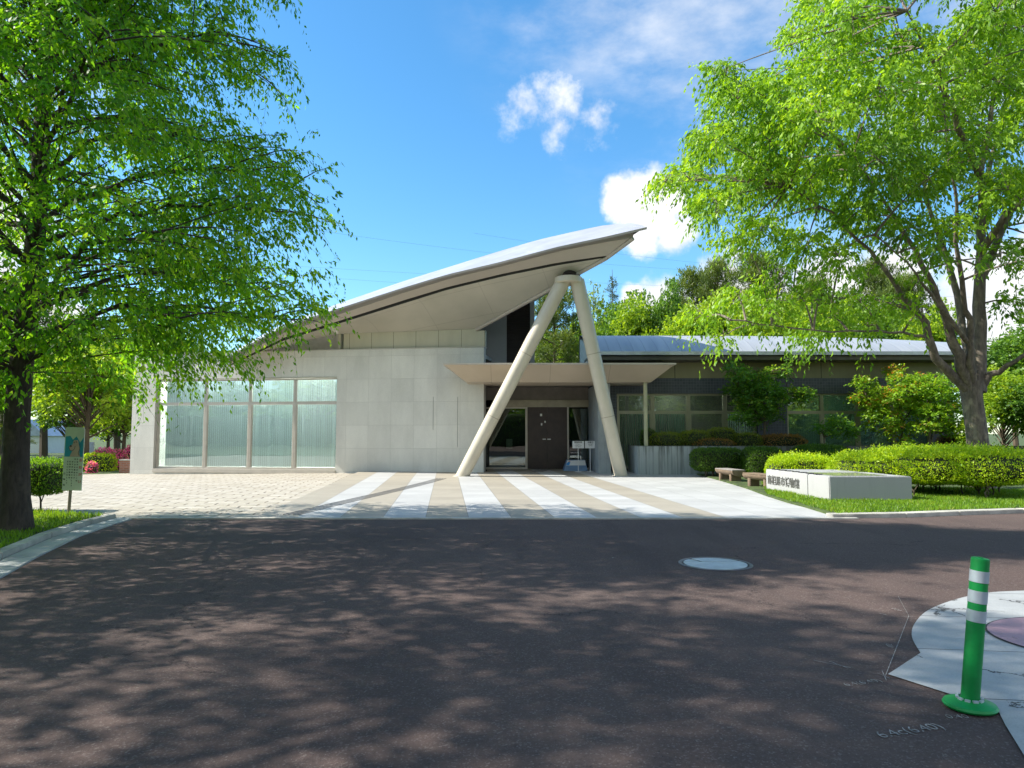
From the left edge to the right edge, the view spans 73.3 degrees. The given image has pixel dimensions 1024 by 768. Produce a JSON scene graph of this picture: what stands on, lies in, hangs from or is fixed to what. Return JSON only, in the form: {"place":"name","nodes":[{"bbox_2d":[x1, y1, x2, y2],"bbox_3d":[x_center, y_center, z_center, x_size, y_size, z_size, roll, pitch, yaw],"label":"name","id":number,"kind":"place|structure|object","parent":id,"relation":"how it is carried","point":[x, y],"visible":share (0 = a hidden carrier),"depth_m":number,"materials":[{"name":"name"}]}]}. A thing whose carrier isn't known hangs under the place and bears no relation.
{"place":"outdoors","nodes":[
{"label":"outdoors","id":0,"kind":"place"},
{"bbox_2d":[0,507,102,547],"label":"lawn","id":1,"kind":"structure","parent":0,"point":[70,516],"depth_m":10.48,"materials":[{"name":"green plant"}]},
{"bbox_2d":[0,0,359,532],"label":"broadleaf tree","id":2,"kind":"object","parent":1,"relation":"on","point":[51,29],"visible":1,"depth_m":10.08,"materials":[{"name":"green plant"}]},
{"bbox_2d":[0,453,127,473],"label":"lawn","id":3,"kind":"structure","parent":0,"point":[59,455],"depth_m":48.98,"materials":[{"name":"green plant"}]},
{"bbox_2d":[0,402,37,444],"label":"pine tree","id":4,"kind":"object","parent":3,"relation":"on","point":[1,427],"visible":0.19,"depth_m":46.40,"materials":[{"name":"green plant"}]},
{"bbox_2d":[0,273,75,455],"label":"pine tree","id":5,"kind":"object","parent":3,"relation":"on","point":[45,322],"visible":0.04,"depth_m":52.25,"materials":[{"name":"green plant"}]},
{"bbox_2d":[1,316,123,458],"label":"broadleaf tree","id":6,"kind":"object","parent":3,"relation":"on","point":[43,444],"visible":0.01,"depth_m":43.66,"materials":[{"name":"green plant"}]},
{"bbox_2d":[31,397,106,436],"bbox_3d":[-25.721,2.612,39.844,4.277,4.858,4.563,2,-4,-21],"label":"broadleaf tree","id":7,"kind":"object","parent":3,"relation":"on","point":[51,423],"visible":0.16,"depth_m":39.27,"materials":[{"name":"green plant"}]},
{"bbox_2d":[31,342,132,453],"bbox_3d":[-20.218,1.208,33.296,5.732,6.918,5.047,4,-6,-44],"label":"broadleaf tree","id":8,"kind":"object","parent":3,"relation":"on","point":[41,399],"visible":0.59,"depth_m":32.43,"materials":[{"name":"green plant"}]},
{"bbox_2d":[84,460,98,472],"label":"azalea shrub","id":9,"kind":"object","parent":3,"relation":"on","point":[92,467],"visible":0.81,"depth_m":29.93,"materials":[{"name":"pink plant"}]},
{"bbox_2d":[89,442,94,452],"bbox_3d":[-20.752,3.592,33.880,0.600,1.455,0.300,0,-4,0],"label":"signpost","id":10,"kind":"object","parent":3,"relation":"on","point":[91,447],"visible":0.24,"depth_m":33.87,"materials":[{"name":"metal"}]},
{"bbox_2d":[71,405,127,448],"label":"broadleaf tree","id":11,"kind":"object","parent":3,"relation":"on","point":[109,436],"visible":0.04,"depth_m":41.82,"materials":[{"name":"green plant"}]},
{"bbox_2d":[83,452,117,471],"bbox_3d":[-18.876,3.646,31.423,1.526,1.176,1.193,0,-4,0],"label":"clipped hedge","id":12,"kind":"object","parent":3,"relation":"on","point":[105,462],"visible":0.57,"depth_m":31.09,"materials":[{"name":"green plant"}]},
{"bbox_2d":[91,446,119,469],"bbox_3d":[-18.849,3.580,31.827,1.310,1.411,1.093,0,-4,0],"label":"azalea shrub","id":13,"kind":"object","parent":3,"relation":"on","point":[108,450],"visible":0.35,"depth_m":31.76,"materials":[{"name":"pink plant"}]},
{"bbox_2d":[79,366,132,449],"bbox_3d":[-20.502,1.863,35.876,4.279,5.874,3.767,0,-4,4],"label":"broadleaf tree","id":14,"kind":"object","parent":3,"relation":"on","point":[107,422],"visible":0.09,"depth_m":35.84,"materials":[{"name":"green plant"}]},
{"bbox_2d":[114,448,127,469],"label":"azalea shrub","id":15,"kind":"object","parent":3,"relation":"on","point":[120,452],"visible":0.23,"depth_m":32.77,"materials":[{"name":"pink plant"}]},
{"bbox_2d":[68,323,185,450],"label":"broadleaf tree","id":16,"kind":"object","parent":3,"relation":"on","point":[116,444],"depth_m":47.58,"materials":[{"name":"green plant"}]},
{"bbox_2d":[123,444,130,458],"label":"azalea shrub","id":17,"kind":"object","parent":3,"relation":"on","point":[128,449],"visible":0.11,"depth_m":33.63,"materials":[{"name":"pink plant"}]},
{"bbox_2d":[31,473,353,517],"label":"flagstone paving","id":18,"kind":"structure","parent":0,"point":[185,495],"depth_m":17.21,"materials":[{"name":"beige stone"}]},
{"bbox_2d":[0,455,68,509],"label":"clipped hedge","id":19,"kind":"object","parent":18,"relation":"on","point":[46,476],"visible":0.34,"depth_m":12.81,"materials":[{"name":"green plant"}]},
{"bbox_2d":[62,427,84,512],"bbox_3d":[-7.974,1.591,12.527,0.368,1.613,0.099,0,-4,0],"label":"notice board","id":20,"kind":"object","parent":18,"relation":"on","point":[73,458],"visible":1,"depth_m":12.51,"materials":[{"name":"paint"}]},
{"bbox_2d":[0,513,1023,767],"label":"road","id":21,"kind":"structure","parent":0,"point":[384,643],"depth_m":4.91,"materials":[{"name":"grey asphalt"}]},
{"bbox_2d":[0,514,115,559],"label":"kerb","id":22,"kind":"structure","parent":21,"relation":"on","point":[16,547],"depth_m":9.79,"materials":[{"name":"concrete"}]},
{"bbox_2d":[0,517,132,578],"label":"gutter","id":23,"kind":"object","parent":21,"relation":"on","point":[12,563],"visible":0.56,"depth_m":9.05,"materials":[{"name":"concrete"}]},
{"bbox_2d":[128,517,858,518],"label":"kerb","id":24,"kind":"structure","parent":21,"relation":"on","point":[493,518],"depth_m":12.01,"materials":[{"name":"concrete"}]},
{"bbox_2d":[678,557,752,570],"bbox_3d":[2.339,2.090,7.916,0.830,0.056,0.830,0,-4,0],"label":"manhole cover","id":25,"kind":"object","parent":21,"relation":"on","point":[715,563],"visible":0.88,"depth_m":7.87,"materials":[{"name":"metal"}]},
{"bbox_2d":[815,596,968,736],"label":"chalk marks","id":26,"kind":"object","parent":21,"relation":"on","point":[921,726],"visible":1,"depth_m":3.65},
{"bbox_2d":[826,508,1023,517],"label":"kerb","id":27,"kind":"structure","parent":21,"relation":"on","point":[935,513],"depth_m":12.44,"materials":[{"name":"concrete"}]},
{"bbox_2d":[0,0,1023,433],"label":"sky","id":28,"kind":"structure","parent":0,"point":[448,122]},
{"bbox_2d":[256,469,827,516],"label":"forecourt paving","id":29,"kind":"structure","parent":0,"point":[520,493],"depth_m":15.89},
{"bbox_2d":[283,469,548,514],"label":"tactile paving","id":30,"kind":"structure","parent":29,"relation":"on","point":[339,503],"depth_m":15.62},
{"bbox_2d":[562,460,587,470],"bbox_3d":[2.504,3.236,27.439,0.938,0.417,0.792,0,-4,0],"label":"display pedestal","id":31,"kind":"object","parent":29,"relation":"on","point":[570,465],"visible":1,"depth_m":27.13,"materials":[{"name":"blue paint"}]},
{"bbox_2d":[572,441,583,471],"bbox_3d":[2.543,2.779,26.379,0.348,1.178,0.295,-3,-5,40],"label":"standing sign","id":32,"kind":"object","parent":29,"relation":"on","point":[578,444],"visible":1,"depth_m":26.40,"materials":[{"name":"white metal"}]},
{"bbox_2d":[585,441,594,471],"bbox_3d":[3.014,2.779,26.379,0.334,1.178,0.281,-3,-5,40],"label":"standing sign","id":33,"kind":"object","parent":29,"relation":"on","point":[589,444],"visible":0.99,"depth_m":26.40,"materials":[{"name":"white metal"}]},
{"bbox_2d":[628,445,1023,474],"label":"planter wall","id":34,"kind":"structure","parent":29,"relation":"on","point":[658,460],"depth_m":24.68,"materials":[{"name":"concrete"}]},
{"bbox_2d":[639,428,656,445],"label":"azalea shrub","id":35,"kind":"object","parent":34,"relation":"on","point":[650,432],"visible":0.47,"depth_m":25.91,"materials":[{"name":"green plant"}]},
{"bbox_2d":[648,431,683,445],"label":"azalea shrub","id":36,"kind":"object","parent":34,"relation":"on","point":[667,439],"visible":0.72,"depth_m":25.12,"materials":[{"name":"green plant"}]},
{"bbox_2d":[679,428,710,445],"bbox_3d":[6.737,2.045,25.421,1.349,0.824,0.990,0,-4,0],"label":"azalea shrub","id":37,"kind":"object","parent":34,"relation":"on","point":[691,437],"visible":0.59,"depth_m":25.13,"materials":[{"name":"green plant"}]},
{"bbox_2d":[693,437,737,445],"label":"azalea shrub","id":38,"kind":"object","parent":34,"relation":"on","point":[718,442],"visible":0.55,"depth_m":24.91,"materials":[{"name":"green plant"}]},
{"bbox_2d":[707,426,736,444],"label":"azalea shrub","id":39,"kind":"object","parent":34,"relation":"on","point":[716,433],"visible":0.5,"depth_m":25.34,"materials":[{"name":"green plant"}]},
{"bbox_2d":[734,431,763,445],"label":"azalea shrub","id":40,"kind":"object","parent":34,"relation":"on","point":[745,439],"visible":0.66,"depth_m":25.11,"materials":[{"name":"green plant"}]},
{"bbox_2d":[716,358,817,437],"bbox_3d":[9.421,0.713,25.525,3.672,3.414,2.196,0,-4,0],"label":"maple tree","id":41,"kind":"object","parent":34,"relation":"on","point":[758,408],"visible":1,"depth_m":25.37,"materials":[{"name":"green plant"}]},
{"bbox_2d":[759,433,807,445],"bbox_3d":[9.927,2.126,25.414,2.022,0.690,0.975,0,-4,0],"label":"azalea shrub","id":42,"kind":"object","parent":34,"relation":"on","point":[781,439],"visible":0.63,"depth_m":25.11,"materials":[{"name":"green plant"}]},
{"bbox_2d":[843,363,931,445],"bbox_3d":[14.056,0.842,25.548,3.460,3.340,2.200,0,-4,0],"label":"maple tree","id":43,"kind":"object","parent":34,"relation":"on","point":[884,397],"visible":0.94,"depth_m":25.43,"materials":[{"name":"green plant"}]},
{"bbox_2d":[904,371,963,444],"bbox_3d":[15.923,0.899,25.225,3.017,2.825,2.152,0,-4,0],"label":"maple tree","id":44,"kind":"object","parent":34,"relation":"on","point":[940,410],"visible":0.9,"depth_m":24.98,"materials":[{"name":"green plant"}]},
{"bbox_2d":[934,434,965,445],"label":"azalea shrub","id":45,"kind":"object","parent":34,"relation":"on","point":[942,440],"visible":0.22,"depth_m":25.22,"materials":[{"name":"green plant"}]},
{"bbox_2d":[89,434,1023,450],"bbox_3d":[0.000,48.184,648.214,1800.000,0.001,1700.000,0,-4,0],"label":"ground","id":46,"kind":"structure","parent":0,"point":[102,443],"depth_m":159.50,"materials":[{"name":"plant"}]},
{"bbox_2d":[30,419,64,452],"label":"house","id":47,"kind":"structure","parent":46,"relation":"on","point":[56,441],"depth_m":60.73,"materials":[{"name":"white paint"}]},
{"bbox_2d":[119,459,129,472],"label":"brick wall","id":48,"kind":"structure","parent":46,"relation":"on","point":[124,465],"depth_m":29.82,"materials":[{"name":"brick"}]},
{"bbox_2d":[130,223,961,476],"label":"museum building","id":49,"kind":"structure","parent":46,"relation":"on","point":[441,370],"depth_m":27.05,"materials":[{"name":"grey concrete"}]},
{"bbox_2d":[156,380,205,468],"bbox_3d":[-13.667,1.661,28.526,2.183,3.645,0.217,-1,-4,10],"label":"window","id":50,"kind":"structure","parent":49,"relation":"in","point":[187,448],"depth_m":28.55,"materials":[{"name":"glass"}]},
{"bbox_2d":[204,379,250,468],"bbox_3d":[-11.635,1.636,28.181,2.003,3.645,0.215,-1,-4,10],"label":"window","id":51,"kind":"structure","parent":49,"relation":"in","point":[226,433],"depth_m":28.23,"materials":[{"name":"glass"}]},
{"bbox_2d":[248,378,294,468],"bbox_3d":[-9.683,1.613,27.850,1.941,3.645,0.211,-1,-4,10],"label":"window","id":52,"kind":"structure","parent":49,"relation":"in","point":[271,428],"depth_m":27.91,"materials":[{"name":"glass"}]},
{"bbox_2d":[293,378,336,469],"bbox_3d":[-7.816,1.590,27.534,1.894,3.645,0.210,-1,-4,10],"label":"window","id":53,"kind":"structure","parent":49,"relation":"in","point":[300,406],"depth_m":27.60,"materials":[{"name":"glass"}]},
{"bbox_2d":[527,407,546,468],"bbox_3d":[1.050,2.237,28.508,0.818,2.553,0.110,0,-4,0],"label":"door","id":54,"kind":"structure","parent":49,"relation":"in","point":[536,416],"depth_m":28.51,"materials":[{"name":"brown wood"}]},
{"bbox_2d":[547,407,566,468],"bbox_3d":[1.877,2.237,28.508,0.824,2.553,0.110,0,-4,0],"label":"door","id":55,"kind":"structure","parent":49,"relation":"in","point":[556,416],"depth_m":28.51,"materials":[{"name":"brown metal"}]},
{"bbox_2d":[617,394,652,467],"bbox_3d":[4.833,1.852,27.141,1.393,2.927,0.232,0,-4,0],"label":"window","id":56,"kind":"structure","parent":49,"relation":"in","point":[650,420],"depth_m":27.15,"materials":[{"name":"grey metal"}]},
{"bbox_2d":[652,394,688,435],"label":"window","id":57,"kind":"structure","parent":49,"relation":"in","point":[654,413],"depth_m":27.14,"materials":[{"name":"grey metal"}]},
{"bbox_2d":[688,394,724,429],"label":"window","id":58,"kind":"structure","parent":49,"relation":"in","point":[722,412],"depth_m":27.09,"materials":[{"name":"grey metal"}]},
{"bbox_2d":[725,394,756,434],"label":"window","id":59,"kind":"structure","parent":49,"relation":"in","point":[748,429],"depth_m":27.18,"materials":[{"name":"grey metal"}]},
{"bbox_2d":[787,394,822,444],"bbox_3d":[11.534,1.512,27.153,1.474,2.247,0.208,0,-4,0],"label":"window","id":60,"kind":"structure","parent":49,"relation":"in","point":[799,422],"depth_m":27.22,"materials":[{"name":"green glass"}]},
{"bbox_2d":[821,394,858,445],"bbox_3d":[12.913,1.512,27.153,1.393,2.247,0.208,0,-4,0],"label":"window","id":61,"kind":"structure","parent":49,"relation":"in","point":[831,403],"depth_m":27.23,"materials":[{"name":"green glass"}]},
{"bbox_2d":[857,402,893,445],"bbox_3d":[14.311,1.512,27.155,1.393,2.247,0.212,0,-4,0],"label":"window","id":62,"kind":"structure","parent":49,"relation":"in","point":[867,439],"depth_m":27.19,"materials":[{"name":"clear glass"}]},
{"bbox_2d":[893,408,928,445],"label":"window","id":63,"kind":"structure","parent":49,"relation":"in","point":[921,439],"depth_m":27.19,"materials":[{"name":"clear glass"}]},
{"bbox_2d":[535,286,580,362],"bbox_3d":[2.244,-0.484,40.247,6.512,11.354,5.984,-3,-5,38],"label":"pine tree","id":64,"kind":"object","parent":46,"relation":"on","point":[563,341],"visible":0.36,"depth_m":39.73,"materials":[{"name":"green plant"}]},
{"bbox_2d":[540,320,578,362],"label":"broadleaf tree","id":65,"kind":"object","parent":46,"relation":"on","point":[566,347],"visible":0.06,"depth_m":45.33,"materials":[{"name":"green plant"}]},
{"bbox_2d":[566,307,598,358],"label":"broadleaf tree","id":66,"kind":"object","parent":46,"relation":"on","point":[596,328],"visible":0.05,"depth_m":46.91,"materials":[{"name":"green plant"}]},
{"bbox_2d":[576,279,606,326],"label":"broadleaf tree","id":67,"kind":"object","parent":46,"relation":"on","point":[595,306],"visible":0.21,"depth_m":49.81,"materials":[{"name":"green plant"}]},
{"bbox_2d":[592,301,625,330],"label":"broadleaf tree","id":68,"kind":"object","parent":46,"relation":"on","point":[602,324],"visible":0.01,"depth_m":48.97,"materials":[{"name":"green plant"}]},
{"bbox_2d":[605,274,618,314],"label":"conifer tree","id":69,"kind":"object","parent":46,"relation":"on","point":[612,296],"visible":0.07,"depth_m":56.64,"materials":[{"name":"green plant"}]},
{"bbox_2d":[596,288,654,335],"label":"broadleaf tree","id":70,"kind":"object","parent":46,"relation":"on","point":[604,332],"visible":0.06,"depth_m":46.32,"materials":[{"name":"green plant"}]},
{"bbox_2d":[608,292,664,335],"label":"broadleaf tree","id":71,"kind":"object","parent":46,"relation":"on","point":[633,322],"visible":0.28,"depth_m":43.87,"materials":[{"name":"green plant"}]},
{"bbox_2d":[638,277,682,335],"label":"broadleaf tree","id":72,"kind":"object","parent":46,"relation":"on","point":[664,307],"visible":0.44,"depth_m":43.66,"materials":[{"name":"green plant"}]},
{"bbox_2d":[670,264,708,312],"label":"pine tree","id":73,"kind":"object","parent":46,"relation":"on","point":[691,283],"visible":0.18,"depth_m":57.90,"materials":[{"name":"green plant"}]},
{"bbox_2d":[659,297,727,335],"bbox_3d":[10.875,0.009,39.895,4.830,10.284,5.486,2,-4,-23],"label":"broadleaf tree","id":74,"kind":"object","parent":46,"relation":"on","point":[668,326],"visible":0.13,"depth_m":39.86,"materials":[{"name":"green plant"}]},
{"bbox_2d":[687,253,740,321],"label":"pine tree","id":75,"kind":"object","parent":46,"relation":"on","point":[714,275],"visible":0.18,"depth_m":55.41,"materials":[{"name":"green plant"}]},
{"bbox_2d":[695,289,767,334],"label":"broadleaf tree","id":76,"kind":"object","parent":46,"relation":"on","point":[721,317],"visible":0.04,"depth_m":46.87,"materials":[{"name":"green plant"}]},
{"bbox_2d":[718,299,787,335],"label":"broadleaf tree","id":77,"kind":"object","parent":46,"relation":"on","point":[767,330],"visible":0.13,"depth_m":42.30,"materials":[{"name":"green plant"}]},
{"bbox_2d":[714,244,809,313],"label":"pine tree","id":78,"kind":"object","parent":46,"relation":"on","point":[752,270],"visible":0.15,"depth_m":51.90,"materials":[{"name":"green plant"}]},
{"bbox_2d":[748,284,814,335],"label":"broadleaf tree","id":79,"kind":"object","parent":46,"relation":"on","point":[762,306],"visible":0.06,"depth_m":48.63,"materials":[{"name":"green plant"}]},
{"bbox_2d":[782,271,849,327],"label":"pine tree","id":80,"kind":"object","parent":46,"relation":"on","point":[808,290],"visible":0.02,"depth_m":54.70,"materials":[{"name":"green plant"}]},
{"bbox_2d":[782,301,856,337],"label":"broadleaf tree","id":81,"kind":"object","parent":46,"relation":"on","point":[821,323],"visible":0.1,"depth_m":45.84,"materials":[{"name":"green plant"}]},
{"bbox_2d":[820,287,859,313],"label":"broadleaf tree","id":82,"kind":"object","parent":46,"relation":"on","point":[836,293],"visible":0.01,"depth_m":56.20,"materials":[{"name":"green plant"}]},
{"bbox_2d":[844,254,905,309],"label":"pine tree","id":83,"kind":"object","parent":46,"relation":"on","point":[875,283],"visible":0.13,"depth_m":59.96,"materials":[{"name":"green plant"}]},
{"bbox_2d":[837,292,917,339],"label":"broadleaf tree","id":84,"kind":"object","parent":46,"relation":"on","point":[891,336],"visible":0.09,"depth_m":49.38,"materials":[{"name":"green plant"}]},
{"bbox_2d":[875,269,962,416],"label":"pine tree","id":85,"kind":"object","parent":46,"relation":"on","point":[903,289],"visible":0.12,"depth_m":54.06,"materials":[{"name":"green plant"}]},
{"bbox_2d":[894,297,987,403],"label":"broadleaf tree","id":86,"kind":"object","parent":46,"relation":"on","point":[938,336],"visible":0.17,"depth_m":44.77,"materials":[{"name":"green plant"}]},
{"bbox_2d":[952,318,1023,445],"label":"broadleaf tree","id":87,"kind":"object","parent":46,"relation":"on","point":[1010,348],"visible":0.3,"depth_m":29.14,"materials":[{"name":"green plant"}]},
{"bbox_2d":[991,315,1023,354],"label":"broadleaf tree","id":88,"kind":"object","parent":46,"relation":"on","point":[1005,333],"depth_m":34.49,"materials":[{"name":"green plant"}]},
{"bbox_2d":[697,474,1023,513],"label":"lawn","id":89,"kind":"structure","parent":0,"point":[743,483],"depth_m":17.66,"materials":[{"name":"green plant"}]},
{"bbox_2d":[689,446,743,476],"bbox_3d":[6.973,2.636,23.471,1.850,1.097,1.356,0,-4,0],"label":"clipped hedge","id":90,"kind":"object","parent":89,"relation":"on","point":[707,459],"visible":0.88,"depth_m":23.00,"materials":[{"name":"green plant"}]},
{"bbox_2d":[715,468,744,480],"bbox_3d":[6.700,2.812,21.154,0.420,0.400,1.211,1,-4,-8],"label":"log bench","id":91,"kind":"object","parent":89,"relation":"on","point":[730,474],"visible":0.84,"depth_m":20.82,"materials":[{"name":"beige wood"}]},
{"bbox_2d":[742,472,765,486],"bbox_3d":[6.725,2.622,18.561,0.400,0.410,1.060,1,-4,-19],"label":"log bench","id":92,"kind":"object","parent":89,"relation":"on","point":[753,478],"visible":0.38,"depth_m":18.72,"materials":[{"name":"beige wood"}]},
{"bbox_2d":[740,445,783,472],"bbox_3d":[8.271,2.568,22.774,1.324,1.131,1.328,0,-4,0],"label":"clipped hedge","id":93,"kind":"object","parent":89,"relation":"on","point":[755,459],"visible":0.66,"depth_m":22.35,"materials":[{"name":"green plant"}]},
{"bbox_2d":[764,448,829,472],"bbox_3d":[8.113,2.365,19.478,2.091,1.077,1.607,0,-4,0],"label":"clipped hedge","id":94,"kind":"object","parent":89,"relation":"on","point":[808,460],"visible":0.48,"depth_m":18.98,"materials":[{"name":"green plant"}]},
{"bbox_2d":[783,443,854,460],"bbox_3d":[10.636,2.547,22.768,3.964,1.280,2.146,0,-4,0],"label":"clipped mound","id":95,"kind":"object","parent":89,"relation":"on","point":[824,448],"visible":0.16,"depth_m":22.64,"materials":[{"name":"green plant"}]},
{"bbox_2d":[635,0,1023,488],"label":"broadleaf tree","id":96,"kind":"object","parent":89,"relation":"on","point":[970,378],"visible":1,"depth_m":16.33,"materials":[{"name":"green plant"}]},
{"bbox_2d":[809,412,860,443],"bbox_3d":[11.341,2.102,24.038,1.833,2.228,1.259,0,-4,0],"label":"maple seedling","id":97,"kind":"object","parent":89,"relation":"on","point":[848,427],"visible":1,"depth_m":23.95,"materials":[{"name":"green plant"}]},
{"bbox_2d":[766,469,911,500],"bbox_3d":[7.548,2.414,16.222,1.772,0.691,3.184,0,-4,-5],"label":"name stone","id":98,"kind":"object","parent":89,"relation":"on","point":[835,484],"visible":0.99,"depth_m":14.76,"materials":[{"name":"white stone"}]},
{"bbox_2d":[824,440,1023,496],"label":"clipped hedge","id":99,"kind":"object","parent":89,"relation":"on","point":[986,466],"visible":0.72,"depth_m":15.54,"materials":[{"name":"green plant"}]},
{"bbox_2d":[950,363,1023,446],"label":"broadleaf tree","id":100,"kind":"object","parent":89,"relation":"on","point":[996,383],"visible":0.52,"depth_m":23.65,"materials":[{"name":"green plant"}]},
{"bbox_2d":[987,381,1023,436],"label":"broadleaf tree","id":101,"kind":"object","parent":89,"relation":"on","point":[1018,414],"visible":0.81,"depth_m":23.06,"materials":[{"name":"green plant"}]},
{"bbox_2d":[889,591,1023,753],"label":"pavement","id":102,"kind":"structure","parent":0,"point":[938,638],"depth_m":4.58,"materials":[{"name":"concrete"}]},
{"bbox_2d":[942,556,998,715],"bbox_3d":[2.508,1.363,3.796,0.264,0.813,0.264,0,-4,0],"label":"delineator post","id":103,"kind":"object","parent":102,"relation":"on","point":[968,699],"visible":1,"depth_m":3.75,"materials":[{"name":"green plastic"}]},
{"bbox_2d":[985,617,1023,646],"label":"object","id":104,"kind":"structure","parent":0,"point":[998,637],"depth_m":5.08,"materials":[{"name":"stone"}]},
{"bbox_2d":[987,617,1023,645],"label":"pavement","id":105,"kind":"structure","parent":0,"point":[1010,630],"depth_m":5.22,"materials":[{"name":"concrete"}]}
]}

